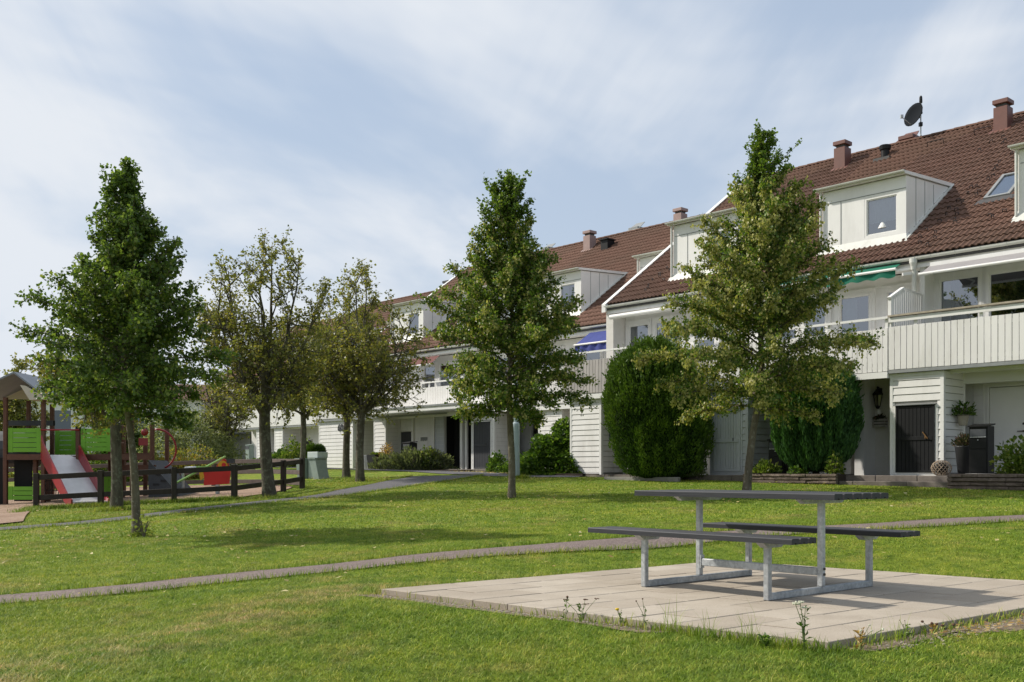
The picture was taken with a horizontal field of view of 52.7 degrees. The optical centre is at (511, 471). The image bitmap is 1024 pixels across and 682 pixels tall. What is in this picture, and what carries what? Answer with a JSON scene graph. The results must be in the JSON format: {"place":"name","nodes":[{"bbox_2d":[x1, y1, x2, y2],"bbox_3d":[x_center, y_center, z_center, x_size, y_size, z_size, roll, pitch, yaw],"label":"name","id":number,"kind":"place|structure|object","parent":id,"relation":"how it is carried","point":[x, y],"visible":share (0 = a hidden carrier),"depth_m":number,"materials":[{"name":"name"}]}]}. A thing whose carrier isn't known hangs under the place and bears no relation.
{"place":"outdoors","nodes":[
{"label":"outdoors","id":0,"kind":"place"},
{"bbox_2d":[0,485,291,522],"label":"playground sand","id":1,"kind":"structure","parent":0,"point":[7,517],"depth_m":27.17,"materials":[{"name":"beige sand"}]},
{"bbox_2d":[0,372,155,503],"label":"play tower","id":2,"kind":"structure","parent":1,"relation":"on","point":[23,451],"depth_m":27.29,"materials":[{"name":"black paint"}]},
{"bbox_2d":[8,459,298,488],"bbox_3d":[-13.542,0.362,32.493,16.216,1.531,2.383,0,0,14],"label":"wooden fence","id":3,"kind":"object","parent":1,"relation":"on","point":[249,481],"visible":0.22,"depth_m":32.53,"materials":[{"name":"brown wood"}]},
{"bbox_2d":[121,424,191,497],"bbox_3d":[-9.690,-0.252,28.360,1.820,2.050,1.780,0,0,0],"label":"climbing frame","id":4,"kind":"object","parent":1,"relation":"on","point":[157,481],"visible":0.65,"depth_m":27.95,"materials":[{"name":"grey plastic"}]},
{"bbox_2d":[33,458,304,505],"bbox_3d":[-8.008,0.320,26.230,7.245,1.391,2.288,0,0,-39],"label":"wooden fence","id":5,"kind":"object","parent":1,"relation":"on","point":[100,494],"visible":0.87,"depth_m":25.18,"materials":[{"name":"black wood"}]},
{"bbox_2d":[177,456,234,493],"bbox_3d":[-8.460,0.133,27.973,1.920,1.116,0.345,0,0,0],"label":"seesaw","id":6,"kind":"object","parent":1,"relation":"on","point":[216,478],"visible":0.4,"depth_m":27.87,"materials":[{"name":"red metal"}]},
{"bbox_2d":[0,475,472,529],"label":"grey asphalt path","id":7,"kind":"structure","parent":0,"point":[405,482],"depth_m":27.44,"materials":[{"name":"grey asphalt"}]},
{"bbox_2d":[279,466,576,476],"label":"house front path","id":8,"kind":"structure","parent":0,"point":[465,473],"depth_m":35.05,"materials":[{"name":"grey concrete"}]},
{"bbox_2d":[306,443,325,457],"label":"box ball","id":9,"kind":"object","parent":8,"relation":"on","point":[313,447],"visible":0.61,"depth_m":44.12,"materials":[{"name":"green plant"}]},
{"bbox_2d":[0,467,1023,681],"bbox_3d":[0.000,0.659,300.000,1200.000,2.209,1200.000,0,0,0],"label":"lawn","id":10,"kind":"structure","parent":0,"point":[336,473],"depth_m":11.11,"materials":[{"name":"green plant"}]},
{"bbox_2d":[0,352,49,440],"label":"distant tree","id":11,"kind":"object","parent":10,"relation":"on","point":[16,409],"visible":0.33,"depth_m":46.29,"materials":[{"name":"green plant"}]},
{"bbox_2d":[32,445,142,484],"bbox_3d":[-15.495,-0.280,38.032,5.229,1.689,2.346,0,0,0],"label":"green shrub","id":12,"kind":"object","parent":10,"relation":"on","point":[104,469],"visible":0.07,"depth_m":37.66,"materials":[{"name":"green plant"}]},
{"bbox_2d":[25,268,187,508],"bbox_3d":[-8.988,-1.987,23.222,3.068,5.788,3.756,0,0,40],"label":"whitebeam tree","id":13,"kind":"object","parent":10,"relation":"on","point":[115,433],"visible":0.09,"depth_m":23.18,"materials":[{"name":"green plant"}]},
{"bbox_2d":[79,406,142,468],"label":"distant tree","id":14,"kind":"object","parent":10,"relation":"on","point":[136,436],"visible":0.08,"depth_m":37.94,"materials":[{"name":"green plant"}]},
{"bbox_2d":[0,376,221,467],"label":"house","id":15,"kind":"structure","parent":10,"relation":"on","point":[64,424],"depth_m":62.90,"materials":[{"name":"white paint"}]},
{"bbox_2d":[55,409,71,428],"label":"window","id":16,"kind":"structure","parent":15,"relation":"in","point":[65,424],"depth_m":62.73,"materials":[{"name":"clear glass"}]},
{"bbox_2d":[8,156,240,535],"bbox_3d":[-5.977,-1.953,16.104,3.192,5.990,3.252,0,0,10],"label":"lime tree","id":17,"kind":"object","parent":10,"relation":"on","point":[126,298],"visible":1,"depth_m":15.85,"materials":[{"name":"green plant"}]},
{"bbox_2d":[130,514,153,536],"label":"sucker shoots","id":18,"kind":"object","parent":10,"relation":"on","point":[144,526],"visible":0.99,"depth_m":16.03,"materials":[{"name":"green plant"}]},
{"bbox_2d":[142,443,230,478],"bbox_3d":[-12.400,-0.337,38.511,4.022,1.431,2.100,0,0,0],"label":"green shrub","id":19,"kind":"object","parent":10,"relation":"on","point":[178,456],"visible":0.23,"depth_m":38.31,"materials":[{"name":"green plant"}]},
{"bbox_2d":[136,404,255,469],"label":"willow bush","id":20,"kind":"object","parent":10,"relation":"on","point":[216,443],"visible":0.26,"depth_m":41.57,"materials":[{"name":"green plant"}]},
{"bbox_2d":[187,338,257,455],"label":"whitebeam tree","id":21,"kind":"object","parent":10,"relation":"on","point":[228,422],"visible":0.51,"depth_m":42.61,"materials":[{"name":"green plant"}]},
{"bbox_2d":[246,444,254,463],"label":"utility cabinet","id":22,"kind":"object","parent":10,"relation":"on","point":[250,451],"visible":0.79,"depth_m":58.78,"materials":[{"name":"grey metal"}]},
{"bbox_2d":[182,225,342,497],"bbox_3d":[-6.290,-2.646,25.674,3.993,6.701,4.201,0,0,0],"label":"whitebeam tree","id":23,"kind":"object","parent":10,"relation":"on","point":[264,346],"visible":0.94,"depth_m":25.29,"materials":[{"name":"green plant"}]},
{"bbox_2d":[247,448,288,464],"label":"laurel hedge","id":24,"kind":"object","parent":10,"relation":"on","point":[278,451],"visible":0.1,"depth_m":51.40,"materials":[{"name":"green plant"}]},
{"bbox_2d":[7,474,537,537],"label":"unmown grass","id":25,"kind":"structure","parent":10,"relation":"on","point":[106,503],"depth_m":24.96,"materials":[{"name":"green plant"}]},
{"bbox_2d":[215,316,345,458],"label":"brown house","id":26,"kind":"structure","parent":10,"relation":"on","point":[244,442],"depth_m":67.64,"materials":[{"name":"wood"}]},
{"bbox_2d":[276,435,312,467],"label":"green shrub","id":27,"kind":"object","parent":10,"relation":"on","point":[294,451],"visible":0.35,"depth_m":45.83,"materials":[{"name":"green plant"}]},
{"bbox_2d":[274,322,335,457],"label":"whitebeam tree","id":28,"kind":"object","parent":10,"relation":"on","point":[304,414],"visible":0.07,"depth_m":39.92,"materials":[{"name":"green plant"}]},
{"bbox_2d":[294,452,328,478],"bbox_3d":[-6.687,-0.193,34.964,1.268,0.920,0.700,0,0,40],"label":"utility cabinet","id":29,"kind":"object","parent":10,"relation":"on","point":[315,465],"visible":0.77,"depth_m":34.66,"materials":[{"name":"metal"}]},
{"bbox_2d":[230,297,404,458],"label":"terraced house","id":30,"kind":"structure","parent":10,"relation":"on","point":[254,427],"depth_m":60.24,"materials":[{"name":"white wood"}]},
{"bbox_2d":[300,278,401,476],"bbox_3d":[-5.504,-3.107,34.019,3.733,6.746,3.663,0,0,0],"label":"whitebeam tree","id":31,"kind":"object","parent":10,"relation":"on","point":[336,319],"visible":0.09,"depth_m":33.88,"materials":[{"name":"green plant"}]},
{"bbox_2d":[273,290,434,451],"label":"terraced house","id":32,"kind":"structure","parent":10,"relation":"on","point":[282,436],"depth_m":57.93,"materials":[{"name":"white wood"}]},
{"bbox_2d":[301,257,434,481],"bbox_3d":[-4.549,-3.125,31.835,4.329,6.931,4.298,0,0,0],"label":"whitebeam tree","id":33,"kind":"object","parent":10,"relation":"on","point":[369,371],"visible":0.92,"depth_m":31.52,"materials":[{"name":"green plant"}]},
{"bbox_2d":[316,266,582,467],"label":"terraced house","id":34,"kind":"structure","parent":10,"relation":"on","point":[331,428],"depth_m":47.33,"materials":[{"name":"white wood"}]},
{"bbox_2d":[435,470,472,470],"bbox_3d":[-3.291,0.100,40.535,0.600,0.300,4.700,0,0,-43],"label":"planting bed","id":35,"kind":"object","parent":10,"relation":"on","point":[453,470],"visible":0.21,"depth_m":38.96,"materials":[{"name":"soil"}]},
{"bbox_2d":[366,452,395,468],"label":"lavender bush","id":36,"kind":"object","parent":35,"relation":"on","point":[374,465],"visible":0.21,"depth_m":42.03,"materials":[{"name":"green plant"}]},
{"bbox_2d":[378,445,460,469],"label":"lavender bush","id":37,"kind":"object","parent":35,"relation":"on","point":[407,459],"visible":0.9,"depth_m":40.38,"materials":[{"name":"green plant"}]},
{"bbox_2d":[416,444,438,469],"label":"green shrub","id":38,"kind":"object","parent":35,"relation":"on","point":[423,460],"visible":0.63,"depth_m":40.36,"materials":[{"name":"green plant"}]},
{"bbox_2d":[371,237,604,468],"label":"terraced house","id":39,"kind":"structure","parent":10,"relation":"on","point":[433,425],"depth_m":43.97,"materials":[{"name":"white wood"}]},
{"bbox_2d":[401,432,410,453],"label":"shed door","id":40,"kind":"structure","parent":39,"relation":"in","point":[405,436],"depth_m":44.74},
{"bbox_2d":[438,362,454,385],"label":"window","id":41,"kind":"structure","parent":39,"relation":"in","point":[439,365],"depth_m":45.07,"materials":[{"name":"white paint"}]},
{"bbox_2d":[485,450,506,471],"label":"dwarf conifer","id":42,"kind":"object","parent":10,"relation":"on","point":[496,458],"visible":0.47,"depth_m":35.93,"materials":[{"name":"green plant"}]},
{"bbox_2d":[492,461,507,472],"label":"shrub","id":43,"kind":"object","parent":10,"relation":"on","point":[503,468],"visible":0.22,"depth_m":34.87,"materials":[{"name":"green plant"}]},
{"bbox_2d":[413,168,599,497],"bbox_3d":[-0.121,-3.019,22.589,4.021,7.263,4.318,0,0,0],"label":"lime tree","id":44,"kind":"object","parent":10,"relation":"on","point":[512,271],"visible":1,"depth_m":22.26,"materials":[{"name":"green plant"}]},
{"bbox_2d":[0,473,1022,604],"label":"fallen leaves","id":45,"kind":"object","parent":10,"relation":"on","point":[441,528],"visible":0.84,"depth_m":17.12,"materials":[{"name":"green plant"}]},
{"bbox_2d":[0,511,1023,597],"bbox_3d":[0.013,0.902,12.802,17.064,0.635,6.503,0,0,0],"label":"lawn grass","id":46,"kind":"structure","parent":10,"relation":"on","point":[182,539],"depth_m":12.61,"materials":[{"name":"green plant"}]},
{"bbox_2d":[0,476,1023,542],"bbox_3d":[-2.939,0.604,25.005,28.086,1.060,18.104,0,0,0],"label":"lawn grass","id":47,"kind":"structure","parent":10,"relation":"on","point":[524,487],"depth_m":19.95,"materials":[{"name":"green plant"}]},
{"bbox_2d":[508,312,519,475],"bbox_3d":[0.120,-2.323,31.000,0.500,5.100,0.487,0,0,0],"label":"lamp post","id":48,"kind":"object","parent":10,"relation":"on","point":[516,426],"visible":0.4,"depth_m":30.90,"materials":[{"name":"grey metal"}]},
{"bbox_2d":[359,594,674,631],"bbox_3d":[-0.095,1.035,7.692,3.064,0.018,0.340,0,0,43],"label":"bare earth strip","id":49,"kind":"object","parent":10,"relation":"on","point":[510,613],"visible":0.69,"depth_m":7.54,"materials":[{"name":"brown soil"}]},
{"bbox_2d":[563,598,598,621],"bbox_3d":[0.481,0.970,7.181,0.256,0.175,0.105,0,0,-34],"label":"wild plant","id":50,"kind":"object","parent":49,"relation":"on","point":[578,606],"visible":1,"depth_m":7.15,"materials":[{"name":"green plant"}]},
{"bbox_2d":[499,473,628,476],"bbox_3d":[1.706,0.195,32.905,2.350,0.250,3.700,0,0,-43],"label":"planting bed","id":51,"kind":"object","parent":10,"relation":"on","point":[580,475],"visible":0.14,"depth_m":31.07,"materials":[{"name":"soil"}]},
{"bbox_2d":[520,416,582,474],"bbox_3d":[1.728,-0.732,33.010,3.712,2.036,3.038,0,0,0],"label":"leafy shrub","id":52,"kind":"object","parent":51,"relation":"on","point":[547,454],"visible":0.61,"depth_m":32.23,"materials":[{"name":"green plant"}]},
{"bbox_2d":[447,217,688,468],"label":"terraced house","id":53,"kind":"structure","parent":10,"relation":"on","point":[594,273],"depth_m":40.60,"materials":[{"name":"white wood"}]},
{"bbox_2d":[474,421,489,468],"bbox_3d":[-1.161,-1.015,39.799,0.089,1.830,1.020,0,0,-43],"label":"shed door","id":54,"kind":"structure","parent":53,"relation":"in","point":[481,429],"depth_m":39.82,"materials":[{"name":"grey paint"}]},
{"bbox_2d":[534,207,705,434],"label":"terraced house","id":55,"kind":"structure","parent":10,"relation":"on","point":[592,323],"depth_m":37.48,"materials":[{"name":"white tile"}]},
{"bbox_2d":[604,477,679,481],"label":"loose kerb","id":56,"kind":"structure","parent":10,"relation":"on","point":[671,479],"depth_m":27.72,"materials":[{"name":"grey concrete"}]},
{"bbox_2d":[601,334,717,477],"bbox_3d":[3.956,-1.743,27.976,3.154,3.925,2.506,0,0,0],"label":"clipped yew","id":57,"kind":"object","parent":10,"relation":"on","point":[648,439],"visible":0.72,"depth_m":27.19,"materials":[{"name":"green plant"}]},
{"bbox_2d":[654,590,696,632],"bbox_3d":[1.063,0.890,6.717,0.268,0.329,0.262,0,0,-14],"label":"grass tuft","id":58,"kind":"object","parent":10,"relation":"on","point":[676,625],"visible":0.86,"depth_m":6.69,"materials":[{"name":"green plant"}]},
{"bbox_2d":[440,469,947,487],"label":"kerb","id":59,"kind":"structure","parent":10,"relation":"on","point":[908,480],"depth_m":23.75,"materials":[{"name":"concrete"}]},
{"bbox_2d":[377,595,1023,649],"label":"gravel chips","id":60,"kind":"object","parent":10,"relation":"on","point":[576,621],"visible":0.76,"depth_m":7.08,"materials":[{"name":"gravel"}]},
{"bbox_2d":[562,139,919,474],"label":"terraced house","id":61,"kind":"structure","parent":10,"relation":"on","point":[631,307],"depth_m":32.10,"materials":[{"name":"white tile"}]},
{"bbox_2d":[627,321,649,345],"bbox_3d":[4.069,-3.610,32.854,0.145,2.220,0.930,0,0,-43],"label":"window","id":62,"kind":"structure","parent":61,"relation":"in","point":[633,325],"depth_m":32.96,"materials":[{"name":"white paint"}]},
{"bbox_2d":[654,317,681,345],"bbox_3d":[4.857,-3.610,31.998,0.145,2.220,1.100,0,0,-43],"label":"window","id":63,"kind":"structure","parent":61,"relation":"in","point":[656,322],"depth_m":32.22,"materials":[{"name":"white paint"}]},
{"bbox_2d":[725,599,764,643],"bbox_3d":[1.420,0.899,6.290,0.237,0.312,0.268,0,0,-34],"label":"grass tuft","id":64,"kind":"object","parent":10,"relation":"on","point":[741,631],"visible":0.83,"depth_m":6.31,"materials":[{"name":"green plant"}]},
{"bbox_2d":[631,118,884,489],"bbox_3d":[5.367,-3.497,22.000,5.258,7.995,4.728,0,0,-14],"label":"lime tree","id":65,"kind":"object","parent":10,"relation":"on","point":[767,243],"visible":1,"depth_m":21.42,"materials":[{"name":"green plant"}]},
{"bbox_2d":[757,632,771,645],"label":"wild plant","id":66,"kind":"object","parent":10,"relation":"on","point":[766,637],"visible":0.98,"depth_m":6.15,"materials":[{"name":"green plant"}]},
{"bbox_2d":[742,474,837,483],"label":"stone wall","id":67,"kind":"structure","parent":10,"relation":"on","point":[784,478],"depth_m":24.96,"materials":[{"name":"grey stone"}]},
{"bbox_2d":[792,601,811,650],"bbox_3d":[1.700,0.910,6.062,0.084,0.301,0.126,0,0,-35],"label":"wild plant","id":68,"kind":"object","parent":10,"relation":"on","point":[803,624],"visible":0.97,"depth_m":6.05,"materials":[{"name":"green plant"}]},
{"bbox_2d":[787,474,853,484],"bbox_3d":[7.030,0.220,25.473,0.750,0.300,2.650,0,0,-43],"label":"planting bed","id":69,"kind":"object","parent":10,"relation":"on","point":[841,477],"visible":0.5,"depth_m":24.44,"materials":[{"name":"soil"}]},
{"bbox_2d":[752,458,782,473],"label":"hosta plant","id":70,"kind":"object","parent":69,"relation":"on","point":[763,466],"visible":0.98,"depth_m":25.82,"materials":[{"name":"green plant"}]},
{"bbox_2d":[787,465,810,473],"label":"leafy plant","id":71,"kind":"object","parent":69,"relation":"on","point":[794,469],"visible":0.98,"depth_m":25.13,"materials":[{"name":"green plant"}]},
{"bbox_2d":[769,352,864,473],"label":"dark cypress","id":72,"kind":"object","parent":69,"relation":"on","point":[809,446],"visible":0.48,"depth_m":24.83,"materials":[{"name":"green plant"}]},
{"bbox_2d":[824,449,845,473],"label":"leafy plant","id":73,"kind":"object","parent":69,"relation":"on","point":[833,463],"visible":0.98,"depth_m":24.48,"materials":[{"name":"green plant"}]},
{"bbox_2d":[708,97,1023,474],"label":"terraced house","id":74,"kind":"structure","parent":10,"relation":"on","point":[912,190],"depth_m":27.55,"materials":[{"name":"white tile"}]},
{"bbox_2d":[714,409,740,470],"bbox_3d":[5.782,-0.825,27.793,0.089,1.650,0.920,0,0,-43],"label":"shed door","id":75,"kind":"structure","parent":74,"relation":"in","point":[727,435],"depth_m":27.78,"materials":[{"name":"grey paint"}]},
{"bbox_2d":[801,302,827,336],"bbox_3d":[8.319,-3.580,28.250,0.185,2.160,0.800,0,0,-43],"label":"window","id":76,"kind":"structure","parent":74,"relation":"in","point":[824,319],"depth_m":28.20,"materials":[{"name":"white paint"}]},
{"bbox_2d":[837,291,871,362],"bbox_3d":[9.117,-3.600,27.381,0.185,2.200,0.980,0,0,-43],"label":"window","id":77,"kind":"structure","parent":74,"relation":"in","point":[850,300],"depth_m":27.56,"materials":[{"name":"white paint"}]},
{"bbox_2d":[872,386,882,414],"bbox_3d":[9.251,-1.790,26.115,0.304,0.720,0.251,0,0,-13],"label":"wall lantern","id":78,"kind":"object","parent":74,"relation":"attached to","point":[877,394],"depth_m":26.05,"materials":[{"name":"black paint"}]},
{"bbox_2d":[872,419,887,426],"bbox_3d":[9.320,-1.222,26.142,0.170,0.205,0.340,0,0,-43],"label":"wall planter","id":79,"kind":"object","parent":74,"relation":"attached to","point":[880,423],"visible":1,"depth_m":26.07,"materials":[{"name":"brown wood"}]},
{"bbox_2d":[884,286,911,327],"bbox_3d":[9.939,-3.600,26.408,0.080,2.200,0.850,0,0,-43],"label":"window","id":80,"kind":"structure","parent":74,"relation":"in","point":[886,291],"depth_m":26.65,"materials":[{"name":"white paint"}]},
{"bbox_2d":[900,96,922,138],"bbox_3d":[12.820,-11.360,33.150,0.676,1.480,0.688,0,0,22],"label":"satellite dish","id":81,"kind":"object","parent":74,"relation":"on","point":[914,112],"visible":0.99,"depth_m":33.26,"materials":[{"name":"metal"}]},
{"bbox_2d":[846,614,1023,650],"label":"bare earth patch","id":82,"kind":"object","parent":10,"relation":"on","point":[1007,628],"visible":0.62,"depth_m":6.74,"materials":[{"name":"brown soil"}]},
{"bbox_2d":[853,624,883,648],"bbox_3d":[2.075,0.980,6.033,0.112,0.163,0.188,0,0,-23],"label":"wild plant","id":83,"kind":"object","parent":82,"relation":"on","point":[860,641],"visible":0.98,"depth_m":6.08,"materials":[{"name":"green plant"}]},
{"bbox_2d":[921,620,954,632],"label":"wild plant","id":84,"kind":"object","parent":82,"relation":"on","point":[932,624],"visible":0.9,"depth_m":6.63,"materials":[{"name":"green plant"}]},
{"bbox_2d":[914,613,1023,636],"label":"leaves on bare earth","id":85,"kind":"object","parent":82,"relation":"on","point":[999,623],"visible":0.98,"depth_m":6.82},
{"bbox_2d":[887,130,1023,475],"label":"terraced house","id":86,"kind":"structure","parent":10,"relation":"on","point":[971,258],"depth_m":24.14,"materials":[{"name":"white tile"}]},
{"bbox_2d":[893,403,936,472],"bbox_3d":[9.328,-0.765,23.925,0.094,1.590,1.000,0,0,-43],"label":"shed door","id":87,"kind":"structure","parent":86,"relation":"in","point":[914,423],"depth_m":23.91,"materials":[{"name":"black wood"}]},
{"bbox_2d":[937,272,981,337],"bbox_3d":[10.997,-3.650,25.329,0.185,2.300,1.100,0,0,-43],"label":"window","id":88,"kind":"structure","parent":86,"relation":"in","point":[946,281],"depth_m":25.63,"materials":[{"name":"white paint"}]},
{"bbox_2d":[956,414,969,425],"bbox_3d":[10.367,-1.175,23.750,0.306,0.250,0.306,0,0,-43],"label":"hanging pot","id":89,"kind":"object","parent":86,"relation":"hanging from","point":[963,419],"visible":0.99,"depth_m":23.66,"materials":[{"name":"ceramic"}]},
{"bbox_2d":[951,400,977,415],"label":"spiky plant","id":90,"kind":"object","parent":89,"relation":"in","point":[960,411],"visible":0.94,"depth_m":23.67,"materials":[{"name":"green plant"}]},
{"bbox_2d":[975,172,1014,204],"bbox_3d":[12.702,-7.334,26.626,1.432,1.035,0.960,0,0,-43],"label":"roof window","id":91,"kind":"structure","parent":86,"relation":"in","point":[1004,186],"depth_m":26.61,"materials":[{"name":"glass"}]},
{"bbox_2d":[986,266,1023,316],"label":"window","id":92,"kind":"structure","parent":86,"relation":"in","point":[1021,268],"depth_m":24.73,"materials":[{"name":"white paint"}]},
{"bbox_2d":[990,386,1023,472],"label":"entrance door","id":93,"kind":"structure","parent":86,"relation":"in","point":[1006,403],"depth_m":24.18,"materials":[{"name":"white paint"}]},
{"bbox_2d":[947,474,1023,490],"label":"stone wall","id":94,"kind":"structure","parent":10,"relation":"on","point":[973,481],"depth_m":21.50,"materials":[{"name":"grey stone"}]},
{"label":"planting bed","id":95,"kind":"structure","parent":10,"relation":"on","visible":0},
{"bbox_2d":[989,434,1023,473],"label":"leafy plant","id":96,"kind":"object","parent":95,"relation":"on","point":[1009,457],"visible":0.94,"depth_m":21.45,"materials":[{"name":"green plant"}]},
{"bbox_2d":[0,515,1023,602],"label":"asphalt path","id":97,"kind":"structure","parent":0,"point":[603,543],"depth_m":11.84,"materials":[{"name":"grey asphalt"}]},
{"bbox_2d":[0,0,1023,384],"label":"sky","id":98,"kind":"structure","parent":0,"point":[373,130],"materials":[{"name":"blue"}]},
{"bbox_2d":[381,563,1023,648],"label":"patio","id":99,"kind":"structure","parent":0,"point":[886,597],"depth_m":8.07,"materials":[{"name":"concrete"}]},
{"bbox_2d":[588,489,919,600],"bbox_3d":[2.073,0.588,9.029,1.757,0.825,2.220,0,0,-41],"label":"picnic table","id":100,"kind":"object","parent":99,"relation":"on","point":[768,543],"visible":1,"depth_m":8.79,"materials":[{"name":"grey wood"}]},
{"bbox_2d":[767,439,789,473],"bbox_3d":[6.869,-0.385,26.581,0.390,0.970,0.460,0,0,-43],"label":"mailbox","id":101,"kind":"object","parent":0,"point":[773,456],"visible":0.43,"depth_m":26.48,"materials":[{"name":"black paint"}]},
{"bbox_2d":[769,449,781,473],"bbox_3d":[6.749,-0.240,26.471,0.013,0.640,0.380,0,0,-43],"label":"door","id":102,"kind":"structure","parent":101,"relation":"in","point":[773,455],"depth_m":26.48,"materials":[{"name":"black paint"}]},
{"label":"porch paving","id":103,"kind":"structure","parent":0,"visible":0},
{"bbox_2d":[931,460,951,475],"bbox_3d":[9.658,-0.072,23.236,0.446,0.346,0.446,0,0,0],"label":"wicker ball","id":104,"kind":"object","parent":103,"relation":"on","point":[941,467],"visible":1,"depth_m":23.13,"materials":[{"name":"beige wicker"}]},
{"bbox_2d":[954,446,968,473],"bbox_3d":[10.150,-0.233,23.144,0.440,0.666,0.440,0,0,-43],"label":"tall pot","id":105,"kind":"object","parent":103,"relation":"on","point":[962,456],"visible":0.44,"depth_m":23.01,"materials":[{"name":"ceramic"}]},
{"bbox_2d":[950,432,968,445],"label":"heather plant","id":106,"kind":"object","parent":105,"relation":"on","point":[962,439],"visible":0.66,"depth_m":23.07,"materials":[{"name":"green plant"}]},
{"bbox_2d":[965,473,994,473],"bbox_3d":[10.173,0.072,22.379,0.460,0.055,0.520,0,0,-43],"label":"plinth stone","id":107,"kind":"object","parent":103,"relation":"on","point":[979,473],"visible":0.34,"depth_m":22.20,"materials":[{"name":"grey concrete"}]},
{"bbox_2d":[967,423,995,472],"bbox_3d":[10.162,-0.495,22.369,0.390,1.080,0.440,0,0,-43],"label":"mailbox","id":108,"kind":"object","parent":107,"relation":"on","point":[981,445],"visible":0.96,"depth_m":22.25,"materials":[{"name":"black paint"}]},
{"bbox_2d":[970,437,986,471],"bbox_3d":[10.043,-0.350,22.259,0.013,0.750,0.360,0,0,-43],"label":"door","id":109,"kind":"structure","parent":108,"relation":"in","point":[978,458],"depth_m":22.25,"materials":[{"name":"black paint"}]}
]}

